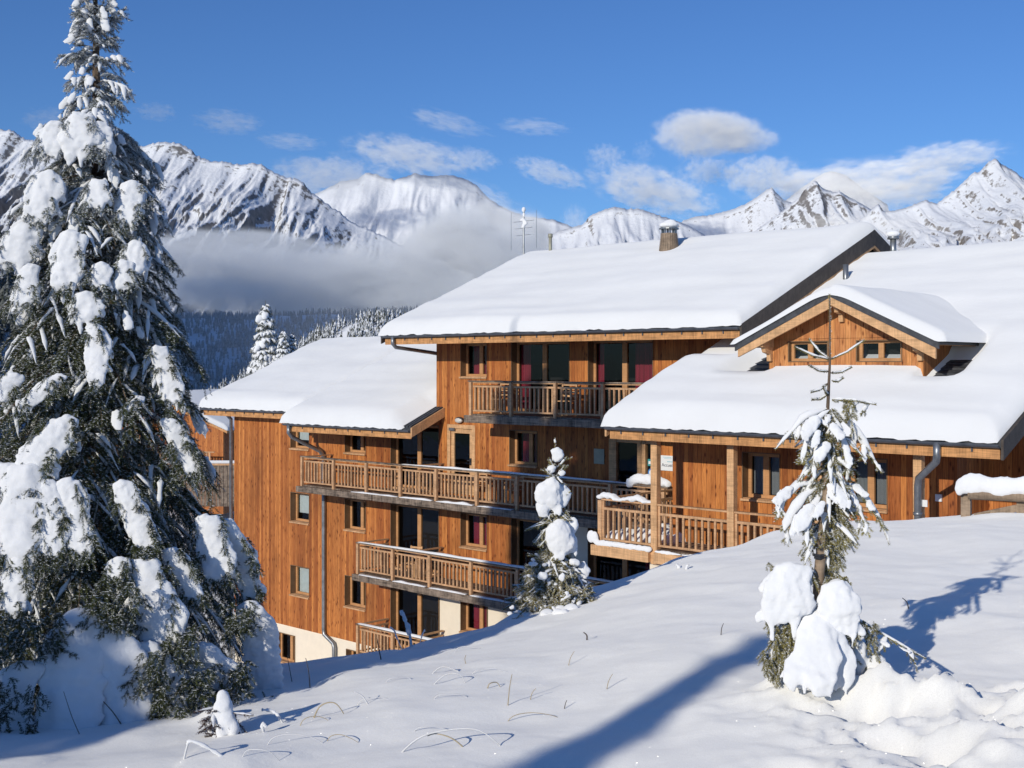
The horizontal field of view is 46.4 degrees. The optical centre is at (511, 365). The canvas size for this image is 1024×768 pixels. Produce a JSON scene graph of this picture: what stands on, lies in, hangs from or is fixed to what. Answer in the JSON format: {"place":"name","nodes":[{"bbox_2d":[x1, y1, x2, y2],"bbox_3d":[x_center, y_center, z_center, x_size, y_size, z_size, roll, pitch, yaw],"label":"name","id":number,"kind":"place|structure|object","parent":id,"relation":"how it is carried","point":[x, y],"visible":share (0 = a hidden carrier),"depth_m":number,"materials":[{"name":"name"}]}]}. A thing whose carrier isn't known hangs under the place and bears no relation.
{"place":"outdoors","nodes":[
{"label":"outdoors","id":0,"kind":"place"},
{"bbox_2d":[0,310,408,470],"bbox_3d":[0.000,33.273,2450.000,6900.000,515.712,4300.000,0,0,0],"label":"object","id":1,"kind":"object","parent":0,"point":[193,337],"depth_m":3190.97,"materials":[{"name":"green plant"}]},
{"bbox_2d":[0,230,48,378],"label":"forest","id":2,"kind":"object","parent":1,"relation":"on","point":[9,325],"visible":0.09,"depth_m":946.10,"materials":[{"name":"plant"}]},
{"bbox_2d":[0,305,416,471],"bbox_3d":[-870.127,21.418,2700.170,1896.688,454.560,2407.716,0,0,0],"label":"forest","id":3,"kind":"object","parent":1,"relation":"on","point":[225,344],"visible":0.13,"depth_m":3226.70,"materials":[{"name":"plant"}]},
{"bbox_2d":[0,129,456,317],"bbox_3d":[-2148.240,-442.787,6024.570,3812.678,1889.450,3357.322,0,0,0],"label":"mountain","id":4,"kind":"structure","parent":0,"point":[249,238],"depth_m":6344.30,"materials":[{"name":"white snow"}]},
{"bbox_2d":[317,322,381,339],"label":"forested hill","id":5,"kind":"structure","parent":0,"point":[345,330],"depth_m":529.01,"materials":[{"name":"white snow"}]},
{"bbox_2d":[210,307,405,388],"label":"forest","id":6,"kind":"object","parent":5,"relation":"on","point":[367,320],"visible":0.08,"depth_m":535.79,"materials":[{"name":"plant"}]},
{"bbox_2d":[315,173,571,287],"bbox_3d":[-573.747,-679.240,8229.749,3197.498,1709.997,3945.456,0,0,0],"label":"mountain","id":7,"kind":"structure","parent":0,"point":[453,230],"depth_m":9016.74,"materials":[{"name":"white snow"}]},
{"bbox_2d":[0,506,1023,767],"bbox_3d":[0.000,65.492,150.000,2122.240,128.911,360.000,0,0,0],"label":"snow ground","id":8,"kind":"structure","parent":0,"point":[688,686],"depth_m":6.43,"materials":[{"name":"white snow"}]},
{"bbox_2d":[64,693,79,733],"bbox_3d":[-2.326,1.861,6.330,0.106,0.268,0.015,0,0,-1],"label":"grass stem","id":9,"kind":"object","parent":8,"relation":"on","point":[71,715],"visible":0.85,"depth_m":6.33,"materials":[{"name":"plant"}]},
{"bbox_2d":[103,701,120,723],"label":"grass stem","id":10,"kind":"object","parent":8,"relation":"on","point":[112,712],"visible":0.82,"depth_m":6.56,"materials":[{"name":"brown plant"}]},
{"bbox_2d":[0,0,283,734],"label":"spruce tree","id":11,"kind":"object","parent":8,"relation":"on","point":[143,654],"visible":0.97,"depth_m":7.16,"materials":[{"name":"green plant"}]},
{"bbox_2d":[116,389,233,513],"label":"chalet","id":12,"kind":"object","parent":8,"relation":"on","point":[214,444],"visible":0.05,"depth_m":83.13,"materials":[{"name":"brown wood"}]},
{"bbox_2d":[113,460,233,505],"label":"balcony railing","id":13,"kind":"object","parent":12,"relation":"attached to","point":[220,466],"visible":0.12,"depth_m":63.97,"materials":[{"name":"brown wood"}]},
{"bbox_2d":[183,739,222,758],"bbox_3d":[-1.409,1.766,5.433,0.194,0.139,0.026,0,0,-3],"label":"grass stem","id":14,"kind":"object","parent":8,"relation":"on","point":[204,745],"visible":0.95,"depth_m":5.43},
{"bbox_2d":[194,690,254,737],"bbox_3d":[-1.477,1.827,6.154,0.320,0.326,0.217,0,0,-18],"label":"bush","id":15,"kind":"object","parent":8,"relation":"on","point":[221,717],"visible":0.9,"depth_m":6.10,"materials":[{"name":"green plant"}]},
{"bbox_2d":[242,749,277,758],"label":"grass stem","id":16,"kind":"object","parent":8,"relation":"on","point":[257,749],"visible":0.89,"depth_m":5.40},
{"bbox_2d":[246,301,278,375],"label":"conifer tree","id":17,"kind":"object","parent":8,"relation":"on","point":[263,349],"visible":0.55,"depth_m":119.23,"materials":[{"name":"white wood"}]},
{"bbox_2d":[260,722,267,731],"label":"grass stem","id":18,"kind":"object","parent":8,"relation":"on","point":[263,725],"visible":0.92,"depth_m":6.10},
{"bbox_2d":[261,708,282,722],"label":"grass stem","id":19,"kind":"object","parent":8,"relation":"on","point":[273,712],"visible":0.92,"depth_m":6.35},
{"bbox_2d":[275,330,290,360],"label":"conifer tree","id":20,"kind":"object","parent":8,"relation":"on","point":[283,348],"visible":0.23,"depth_m":117.69,"materials":[{"name":"white wood"}]},
{"bbox_2d":[288,334,298,352],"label":"conifer tree","id":21,"kind":"object","parent":8,"relation":"on","point":[293,343],"visible":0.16,"depth_m":118.76,"materials":[{"name":"green wood"}]},
{"bbox_2d":[267,734,321,744],"bbox_3d":[-1.042,1.812,5.723,0.298,0.099,0.011,0,0,-1],"label":"grass stem","id":22,"kind":"object","parent":8,"relation":"on","point":[288,734],"visible":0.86,"depth_m":5.72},
{"bbox_2d":[313,702,343,717],"bbox_3d":[-0.977,1.867,6.401,0.206,0.129,0.021,0,0,6],"label":"grass stem","id":23,"kind":"object","parent":8,"relation":"on","point":[326,703],"visible":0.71,"depth_m":6.40,"materials":[{"name":"plant"}]},
{"bbox_2d":[390,627,401,648],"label":"frosted weed","id":24,"kind":"object","parent":8,"relation":"on","point":[396,636],"visible":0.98,"depth_m":26.00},
{"bbox_2d":[400,610,412,646],"bbox_3d":[-0.912,2.295,10.351,0.122,0.356,0.060,0,0,0],"label":"frosted weed","id":25,"kind":"object","parent":8,"relation":"on","point":[407,626],"visible":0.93,"depth_m":10.34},
{"bbox_2d":[431,666,458,673],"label":"grass stem","id":26,"kind":"object","parent":8,"relation":"on","point":[445,667],"visible":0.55,"depth_m":7.41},
{"bbox_2d":[428,733,463,746],"bbox_3d":[-0.280,1.702,5.360,0.202,0.097,0.019,0,0,6],"label":"grass stem","id":27,"kind":"object","parent":8,"relation":"on","point":[448,737],"visible":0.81,"depth_m":5.36,"materials":[{"name":"plant"}]},
{"bbox_2d":[434,673,464,683],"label":"grass stem","id":28,"kind":"object","parent":8,"relation":"on","point":[447,674],"visible":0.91,"depth_m":6.98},
{"bbox_2d":[401,728,500,751],"bbox_3d":[-0.290,1.698,5.338,0.502,0.162,0.025,0,0,2],"label":"grass stem","id":29,"kind":"object","parent":8,"relation":"on","point":[406,747],"visible":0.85,"depth_m":5.34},
{"bbox_2d":[507,675,511,705],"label":"grass stem","id":30,"kind":"object","parent":8,"relation":"on","point":[509,691],"visible":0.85,"depth_m":6.27,"materials":[{"name":"plant"}]},
{"bbox_2d":[508,712,555,720],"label":"grass stem","id":31,"kind":"object","parent":8,"relation":"on","point":[528,712],"visible":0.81,"depth_m":6.05,"materials":[{"name":"plant"}]},
{"bbox_2d":[507,603,578,616],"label":"snow clods","id":32,"kind":"object","parent":8,"relation":"on","point":[560,609],"visible":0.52,"depth_m":10.44,"materials":[{"name":"white snow"}]},
{"bbox_2d":[502,438,598,618],"bbox_3d":[0.377,1.507,11.110,0.969,1.693,0.898,0,0,-45],"label":"young spruce","id":33,"kind":"object","parent":8,"relation":"on","point":[551,579],"visible":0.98,"depth_m":10.94,"materials":[{"name":"green plant"}]},
{"bbox_2d":[198,207,1023,662],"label":"apartment chalet","id":34,"kind":"object","parent":8,"relation":"on","point":[358,465],"visible":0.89,"depth_m":34.31,"materials":[{"name":"brown wood"}]},
{"bbox_2d":[279,632,294,662],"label":"window","id":35,"kind":"structure","parent":34,"relation":"in","point":[292,638],"depth_m":44.61,"materials":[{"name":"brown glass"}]},
{"bbox_2d":[289,431,309,450],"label":"window","id":36,"kind":"structure","parent":34,"relation":"in","point":[294,445],"depth_m":44.27,"materials":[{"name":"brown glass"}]},
{"bbox_2d":[289,492,309,524],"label":"window","id":37,"kind":"structure","parent":34,"relation":"in","point":[294,496],"depth_m":44.27,"materials":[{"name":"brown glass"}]},
{"bbox_2d":[289,565,309,599],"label":"window","id":38,"kind":"structure","parent":34,"relation":"in","point":[303,593],"depth_m":44.27,"materials":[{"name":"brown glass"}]},
{"bbox_2d":[346,649,361,654],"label":"window","id":39,"kind":"structure","parent":34,"relation":"in","point":[348,652],"depth_m":42.09,"materials":[{"name":"brown wood"}]},
{"bbox_2d":[343,435,365,455],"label":"window","id":40,"kind":"structure","parent":34,"relation":"in","point":[348,438],"depth_m":42.01,"materials":[{"name":"brown wood"}]},
{"bbox_2d":[343,498,365,533],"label":"window","id":41,"kind":"structure","parent":34,"relation":"in","point":[348,502],"depth_m":42.03,"materials":[{"name":"brown wood"}]},
{"bbox_2d":[343,575,365,611],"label":"window","id":42,"kind":"structure","parent":34,"relation":"in","point":[349,603],"depth_m":42.03,"materials":[{"name":"brown wood"}]},
{"bbox_2d":[403,545,422,577],"bbox_3d":[-3.230,6.375,38.911,0.484,0.950,0.467,0,0,32],"label":"wooden chair","id":43,"kind":"object","parent":34,"relation":"on","point":[411,547],"visible":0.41,"depth_m":39.04,"materials":[{"name":"brown wood"}]},
{"bbox_2d":[390,425,438,492],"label":"french window","id":44,"kind":"structure","parent":34,"relation":"in","point":[394,442],"depth_m":40.16,"materials":[{"name":"brown glass"}]},
{"bbox_2d":[390,503,438,576],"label":"french window","id":45,"kind":"structure","parent":34,"relation":"in","point":[394,508],"depth_m":40.39,"materials":[{"name":"brown glass"}]},
{"bbox_2d":[390,588,439,649],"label":"french window","id":46,"kind":"structure","parent":34,"relation":"in","point":[394,593],"depth_m":40.40,"materials":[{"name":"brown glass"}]},
{"bbox_2d":[447,424,474,495],"bbox_3d":[-1.602,2.990,38.069,1.260,2.220,0.175,0,0,43],"label":"service door","id":47,"kind":"structure","parent":34,"relation":"in","point":[465,429],"depth_m":38.21,"materials":[{"name":"brown wood"}]},
{"bbox_2d":[459,343,486,378],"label":"window","id":48,"kind":"structure","parent":34,"relation":"in","point":[480,349],"depth_m":38.00,"materials":[{"name":"brown wood"}]},
{"bbox_2d":[459,512,486,551],"bbox_3d":[-1.106,5.236,37.786,1.210,1.137,0.433,0,0,43],"label":"window","id":49,"kind":"structure","parent":34,"relation":"in","point":[480,521],"depth_m":38.00,"materials":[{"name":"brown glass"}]},
{"bbox_2d":[459,602,487,632],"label":"window","id":50,"kind":"structure","parent":34,"relation":"in","point":[480,612],"depth_m":38.07,"materials":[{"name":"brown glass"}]},
{"bbox_2d":[468,468,487,486],"bbox_3d":[-1.081,3.675,36.960,0.484,0.950,0.467,0,0,43],"label":"wooden chair","id":51,"kind":"object","parent":34,"relation":"on","point":[480,480],"visible":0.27,"depth_m":36.95,"materials":[{"name":"brown wood"}]},
{"bbox_2d":[479,478,504,500],"bbox_3d":[-0.626,3.785,36.276,0.800,0.730,0.590,0,0,43],"label":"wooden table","id":52,"kind":"object","parent":34,"relation":"on","point":[488,485],"visible":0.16,"depth_m":36.21,"materials":[{"name":"brown wood"}]},
{"bbox_2d":[490,384,508,413],"bbox_3d":[-0.316,0.975,36.240,0.484,0.950,0.467,0,0,43],"label":"wooden chair","id":53,"kind":"object","parent":34,"relation":"on","point":[501,397],"visible":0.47,"depth_m":36.24,"materials":[{"name":"brown wood"}]},
{"bbox_2d":[504,471,524,503],"bbox_3d":[0.050,3.675,35.828,0.484,0.950,0.467,0,0,38],"label":"wooden chair","id":54,"kind":"object","parent":34,"relation":"on","point":[512,477],"visible":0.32,"depth_m":35.86,"materials":[{"name":"brown wood"}]},
{"bbox_2d":[508,430,537,467],"bbox_3d":[0.442,2.517,36.331,1.180,1.117,0.433,0,0,43],"label":"window","id":55,"kind":"structure","parent":34,"relation":"in","point":[529,437],"depth_m":36.53,"materials":[{"name":"brown wood"}]},
{"bbox_2d":[511,341,569,414],"bbox_3d":[0.947,0.349,35.884,2.354,2.202,0.393,0,0,43],"label":"french window","id":56,"kind":"structure","parent":34,"relation":"in","point":[515,346],"depth_m":36.56,"materials":[{"name":"clear glass"}]},
{"bbox_2d":[511,518,569,589],"bbox_3d":[0.926,5.749,35.861,2.354,2.202,0.330,0,0,43],"label":"french window","id":57,"kind":"structure","parent":34,"relation":"in","point":[515,522],"depth_m":36.65,"materials":[{"name":"brown glass"}]},
{"bbox_2d":[558,384,577,415],"bbox_3d":[1.578,0.975,34.391,0.484,0.950,0.467,0,0,26],"label":"wooden chair","id":58,"kind":"object","parent":34,"relation":"on","point":[563,385],"visible":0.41,"depth_m":34.53,"materials":[{"name":"brown wood"}]},
{"bbox_2d":[588,528,649,586],"bbox_3d":[3.155,5.749,33.808,2.334,2.202,0.393,0,0,43],"label":"french window","id":59,"kind":"structure","parent":34,"relation":"in","point":[592,559],"depth_m":34.50,"materials":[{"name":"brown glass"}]},
{"bbox_2d":[588,340,652,413],"bbox_3d":[3.155,0.349,33.808,2.334,2.202,0.393,0,0,43],"label":"french window","id":60,"kind":"structure","parent":34,"relation":"in","point":[643,348],"depth_m":33.84,"materials":[{"name":"clear glass"}]},
{"bbox_2d":[609,438,650,511],"bbox_3d":[3.415,3.080,33.376,1.700,2.040,0.140,0,0,43],"label":"entrance door","id":61,"kind":"structure","parent":34,"relation":"in","point":[643,462],"depth_m":33.51,"materials":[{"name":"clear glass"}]},
{"bbox_2d":[740,452,779,503],"bbox_3d":[5.678,2.502,26.878,1.000,1.107,0.433,0,0,43],"label":"window","id":62,"kind":"structure","parent":34,"relation":"in","point":[761,461],"depth_m":27.08,"materials":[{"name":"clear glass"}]},
{"bbox_2d":[845,457,887,513],"bbox_3d":[7.521,2.492,25.145,0.980,1.127,0.433,0,0,43],"label":"window","id":63,"kind":"structure","parent":34,"relation":"in","point":[866,478],"depth_m":25.19,"materials":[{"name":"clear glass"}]},
{"bbox_2d":[755,294,926,697],"bbox_3d":[1.562,0.611,5.843,0.802,1.938,0.497,0,0,-30],"label":"young spruce","id":64,"kind":"object","parent":8,"relation":"on","point":[814,652],"visible":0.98,"depth_m":5.74,"materials":[{"name":"green plant"}]},
{"bbox_2d":[813,473,831,600],"bbox_3d":[1.508,1.034,5.825,0.133,1.023,0.077,0,0,-24],"label":"trunk","id":65,"kind":"object","parent":64,"relation":"attached to","point":[820,557],"visible":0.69,"depth_m":5.80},
{"bbox_2d":[955,473,1023,516],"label":"log fence","id":66,"kind":"object","parent":8,"relation":"on","point":[969,487],"visible":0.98,"depth_m":15.12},
{"bbox_2d":[0,0,1023,226],"label":"sky","id":67,"kind":"structure","parent":0,"point":[566,111],"materials":[{"name":"blue"}]},
{"bbox_2d":[522,207,704,254],"bbox_3d":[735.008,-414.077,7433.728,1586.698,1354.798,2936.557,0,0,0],"label":"mountain","id":68,"kind":"structure","parent":0,"point":[612,225],"depth_m":8093.32,"materials":[{"name":"white snow"}]},
{"bbox_2d":[682,187,791,235],"bbox_3d":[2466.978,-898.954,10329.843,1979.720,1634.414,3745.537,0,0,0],"label":"mountain","id":69,"kind":"structure","parent":0,"point":[763,208],"depth_m":11382.60,"materials":[{"name":"white snow"}]},
{"bbox_2d":[756,181,871,230],"bbox_3d":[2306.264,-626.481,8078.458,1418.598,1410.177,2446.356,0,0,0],"label":"mountain","id":70,"kind":"structure","parent":0,"point":[815,204],"depth_m":8485.45,"materials":[{"name":"white snow"}]},
{"bbox_2d":[786,171,888,210],"bbox_3d":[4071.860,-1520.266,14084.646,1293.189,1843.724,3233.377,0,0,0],"label":"mountain","id":71,"kind":"structure","parent":0,"point":[832,181],"depth_m":14922.18,"materials":[{"name":"white snow"}]},
{"bbox_2d":[858,159,1023,249],"bbox_3d":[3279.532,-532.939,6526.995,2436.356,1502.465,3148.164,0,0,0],"label":"mountain","id":72,"kind":"structure","parent":0,"point":[985,204],"depth_m":7070.60,"materials":[{"name":"white snow"}]}
]}

